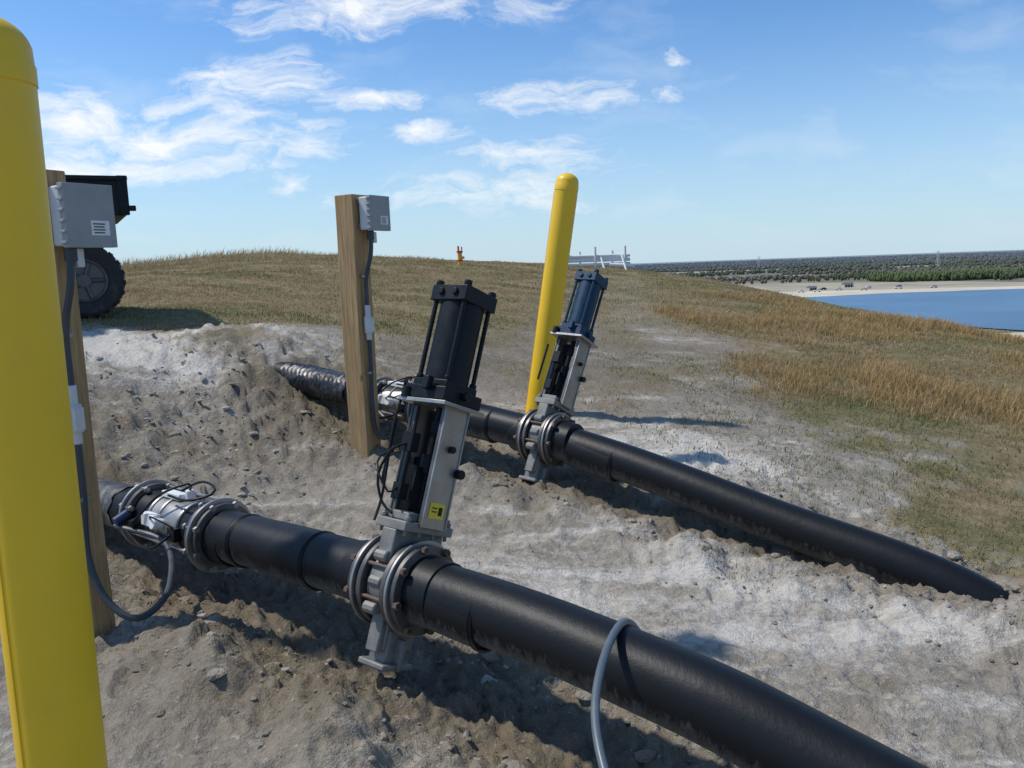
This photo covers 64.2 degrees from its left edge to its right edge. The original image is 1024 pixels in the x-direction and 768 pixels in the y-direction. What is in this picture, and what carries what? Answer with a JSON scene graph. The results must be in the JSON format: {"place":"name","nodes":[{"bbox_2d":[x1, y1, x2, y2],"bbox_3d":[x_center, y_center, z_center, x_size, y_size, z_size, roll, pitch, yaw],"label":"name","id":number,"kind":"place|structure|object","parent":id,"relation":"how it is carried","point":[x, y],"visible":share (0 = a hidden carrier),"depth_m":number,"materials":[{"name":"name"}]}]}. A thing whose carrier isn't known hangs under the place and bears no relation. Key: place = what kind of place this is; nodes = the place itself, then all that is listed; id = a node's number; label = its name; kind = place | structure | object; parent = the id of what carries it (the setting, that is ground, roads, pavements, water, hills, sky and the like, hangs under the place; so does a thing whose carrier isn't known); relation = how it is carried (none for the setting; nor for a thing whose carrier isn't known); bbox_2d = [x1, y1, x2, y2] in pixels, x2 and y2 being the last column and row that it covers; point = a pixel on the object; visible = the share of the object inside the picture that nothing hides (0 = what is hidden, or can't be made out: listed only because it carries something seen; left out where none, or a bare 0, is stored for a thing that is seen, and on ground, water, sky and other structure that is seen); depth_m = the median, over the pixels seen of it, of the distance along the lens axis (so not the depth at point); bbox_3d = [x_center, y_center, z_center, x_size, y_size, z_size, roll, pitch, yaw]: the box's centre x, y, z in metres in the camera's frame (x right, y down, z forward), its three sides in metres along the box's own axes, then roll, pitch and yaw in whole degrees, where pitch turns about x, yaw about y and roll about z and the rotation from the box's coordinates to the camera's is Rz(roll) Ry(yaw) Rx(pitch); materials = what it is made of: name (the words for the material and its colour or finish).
{"place":"outdoors","nodes":[
{"label":"outdoors","id":0,"kind":"place"},
{"bbox_2d":[0,250,1023,767],"bbox_3d":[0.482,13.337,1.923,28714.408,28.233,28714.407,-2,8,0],"label":"ground","id":1,"kind":"structure","parent":0,"point":[576,556],"depth_m":4.16,"materials":[{"name":"soil"}]},
{"bbox_2d":[0,18,107,767],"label":"bollard","id":2,"kind":"object","parent":1,"relation":"on","point":[49,654],"visible":1,"depth_m":1.66,"materials":[{"name":"yellow plastic"}]},
{"bbox_2d":[46,169,115,637],"bbox_3d":[-1.756,0.274,3.233,0.145,2.179,0.146,3,9,30],"label":"wooden post","id":3,"kind":"object","parent":1,"relation":"on","point":[103,616],"visible":0.23,"depth_m":3.24,"materials":[{"name":"brown wood"}]},
{"bbox_2d":[48,182,174,621],"bbox_3d":[-1.660,0.050,3.463,0.312,1.692,0.855,-5,9,-17],"label":"junction box","id":4,"kind":"object","parent":3,"relation":"attached to","point":[82,215],"visible":0.88,"depth_m":3.10,"materials":[{"name":"silver metal"}]},
{"bbox_2d":[65,175,135,318],"bbox_3d":[-5.194,-1.560,7.618,2.970,1.978,1.530,-7,9,-29],"label":"utility vehicle","id":5,"kind":"object","parent":1,"relation":"on","point":[100,280],"visible":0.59,"depth_m":7.61,"materials":[{"name":"rubber"}]},
{"bbox_2d":[334,194,380,457],"bbox_3d":[-1.029,-0.228,5.519,0.155,2.050,0.156,3,9,30],"label":"wooden post","id":6,"kind":"object","parent":1,"relation":"on","point":[353,245],"visible":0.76,"depth_m":5.43,"materials":[{"name":"brown wood"}]},
{"bbox_2d":[356,195,395,439],"bbox_3d":[-0.973,-0.438,5.550,0.392,1.621,0.224,5,11,42],"label":"junction box","id":7,"kind":"object","parent":6,"relation":"attached to","point":[374,210],"visible":0.98,"depth_m":5.37,"materials":[{"name":"silver metal"}]},
{"bbox_2d":[457,246,464,264],"bbox_3d":[-1.244,-3.057,19.760,0.185,0.560,0.150,-2,8,0],"label":"gas wellhead","id":8,"kind":"object","parent":1,"relation":"on","point":[460,257],"visible":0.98,"depth_m":19.71,"materials":[{"name":"orange paint"}]},
{"bbox_2d":[98,477,928,767],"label":"black pipeline","id":9,"kind":"object","parent":1,"relation":"on","point":[738,718],"visible":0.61,"depth_m":2.32,"materials":[{"name":"black plastic"}]},
{"bbox_2d":[112,479,250,572],"bbox_3d":[-1.573,0.643,3.867,0.900,0.387,0.392,5,6,39],"label":"flow meter","id":10,"kind":"object","parent":9,"relation":"attached to","point":[161,508],"visible":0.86,"depth_m":3.77,"materials":[{"name":"silver metal"}]},
{"bbox_2d":[338,279,496,671],"bbox_3d":[-0.313,0.316,3.000,0.440,1.417,0.344,5,-11,39],"label":"gate valve","id":11,"kind":"object","parent":9,"relation":"attached to","point":[386,576],"visible":0.93,"depth_m":2.94,"materials":[{"name":"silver metal"}]},
{"bbox_2d":[525,173,578,412],"bbox_3d":[0.289,-0.528,6.290,0.181,2.154,0.181,7,8,-1],"label":"bollard","id":12,"kind":"object","parent":1,"relation":"on","point":[566,188],"visible":0.79,"depth_m":6.18,"materials":[{"name":"yellow plastic"}]},
{"bbox_2d":[82,252,1023,576],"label":"dry grass","id":13,"kind":"structure","parent":1,"relation":"on","point":[198,264],"depth_m":11.25,"materials":[{"name":"brown plant"}]},
{"bbox_2d":[85,320,1023,767],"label":"soil clods","id":14,"kind":"object","parent":1,"relation":"on","point":[643,756],"visible":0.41,"depth_m":3.49,"materials":[{"name":"grey soil"}]},
{"bbox_2d":[116,245,1023,600],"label":"tall grass","id":15,"kind":"structure","parent":1,"relation":"on","point":[888,375],"depth_m":8.55,"materials":[{"name":"brown plant"}]},
{"bbox_2d":[568,246,633,269],"bbox_3d":[2.481,-3.369,23.080,2.007,1.020,0.666,-2,8,0],"label":"white pipe rack","id":16,"kind":"object","parent":1,"relation":"on","point":[595,258],"visible":0.64,"depth_m":23.25,"materials":[{"name":"plastic"}]},
{"bbox_2d":[591,618,640,767],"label":"grey hose","id":17,"kind":"object","parent":1,"relation":"on","point":[618,626],"visible":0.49,"depth_m":2.06,"materials":[{"name":"plastic"}]},
{"bbox_2d":[274,362,1009,601],"bbox_3d":[-0.033,0.486,5.298,6.225,1.210,0.265,4,10,38],"label":"black pipeline","id":18,"kind":"object","parent":1,"relation":"on","point":[884,559],"visible":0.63,"depth_m":4.26,"materials":[{"name":"black plastic"}]},
{"bbox_2d":[377,376,415,422],"bbox_3d":[-0.789,0.121,5.808,0.700,0.387,0.392,10,9,37],"label":"flow meter","id":19,"kind":"object","parent":18,"relation":"attached to","point":[388,401],"visible":0.41,"depth_m":5.75,"materials":[{"name":"silver metal"}]},
{"bbox_2d":[507,268,608,482],"bbox_3d":[0.330,-0.054,5.181,0.440,1.417,0.340,8,-14,38],"label":"gate valve","id":20,"kind":"object","parent":18,"relation":"attached to","point":[537,438],"visible":0.95,"depth_m":5.11,"materials":[{"name":"silver metal"}]},
{"bbox_2d":[600,251,1023,283],"bbox_3d":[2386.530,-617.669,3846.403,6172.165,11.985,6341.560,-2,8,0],"label":"distant woodland","id":21,"kind":"object","parent":1,"relation":"on","point":[1009,266],"visible":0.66,"depth_m":1376.35,"materials":[{"name":"green plant"}]},
{"bbox_2d":[740,281,1023,291],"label":"bare lot","id":22,"kind":"structure","parent":1,"relation":"on","point":[792,287],"depth_m":689.21,"materials":[{"name":"beige sand"}]},
{"bbox_2d":[1002,332,1023,338],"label":"sand spit","id":23,"kind":"structure","parent":1,"relation":"on","point":[1020,333],"depth_m":258.59,"materials":[{"name":"beige sand"}]},
{"bbox_2d":[0,0,1023,263],"label":"sky","id":24,"kind":"structure","parent":0,"point":[687,130],"materials":[{"name":"blue"}]},
{"bbox_2d":[110,424,968,767],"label":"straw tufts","id":25,"kind":"object","parent":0,"point":[460,646],"visible":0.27,"depth_m":3.11,"materials":[{"name":"plant"}]},
{"bbox_2d":[806,286,816,290],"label":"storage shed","id":26,"kind":"structure","parent":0,"point":[810,288],"depth_m":645.40,"materials":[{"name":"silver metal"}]},
{"bbox_2d":[841,282,853,286],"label":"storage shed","id":27,"kind":"structure","parent":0,"point":[849,284],"depth_m":684.32,"materials":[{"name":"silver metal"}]},
{"bbox_2d":[780,286,1023,296],"bbox_3d":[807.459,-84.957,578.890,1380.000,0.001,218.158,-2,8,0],"label":"sandy beach","id":28,"kind":"structure","parent":0,"point":[827,293],"depth_m":583.93,"materials":[{"name":"beige sand"}]},
{"bbox_2d":[801,289,1023,329],"bbox_3d":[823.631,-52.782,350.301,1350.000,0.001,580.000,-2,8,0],"label":"lake","id":29,"kind":"structure","parent":0,"point":[999,308],"depth_m":418.58,"materials":[{"name":"liquid"}]}
]}

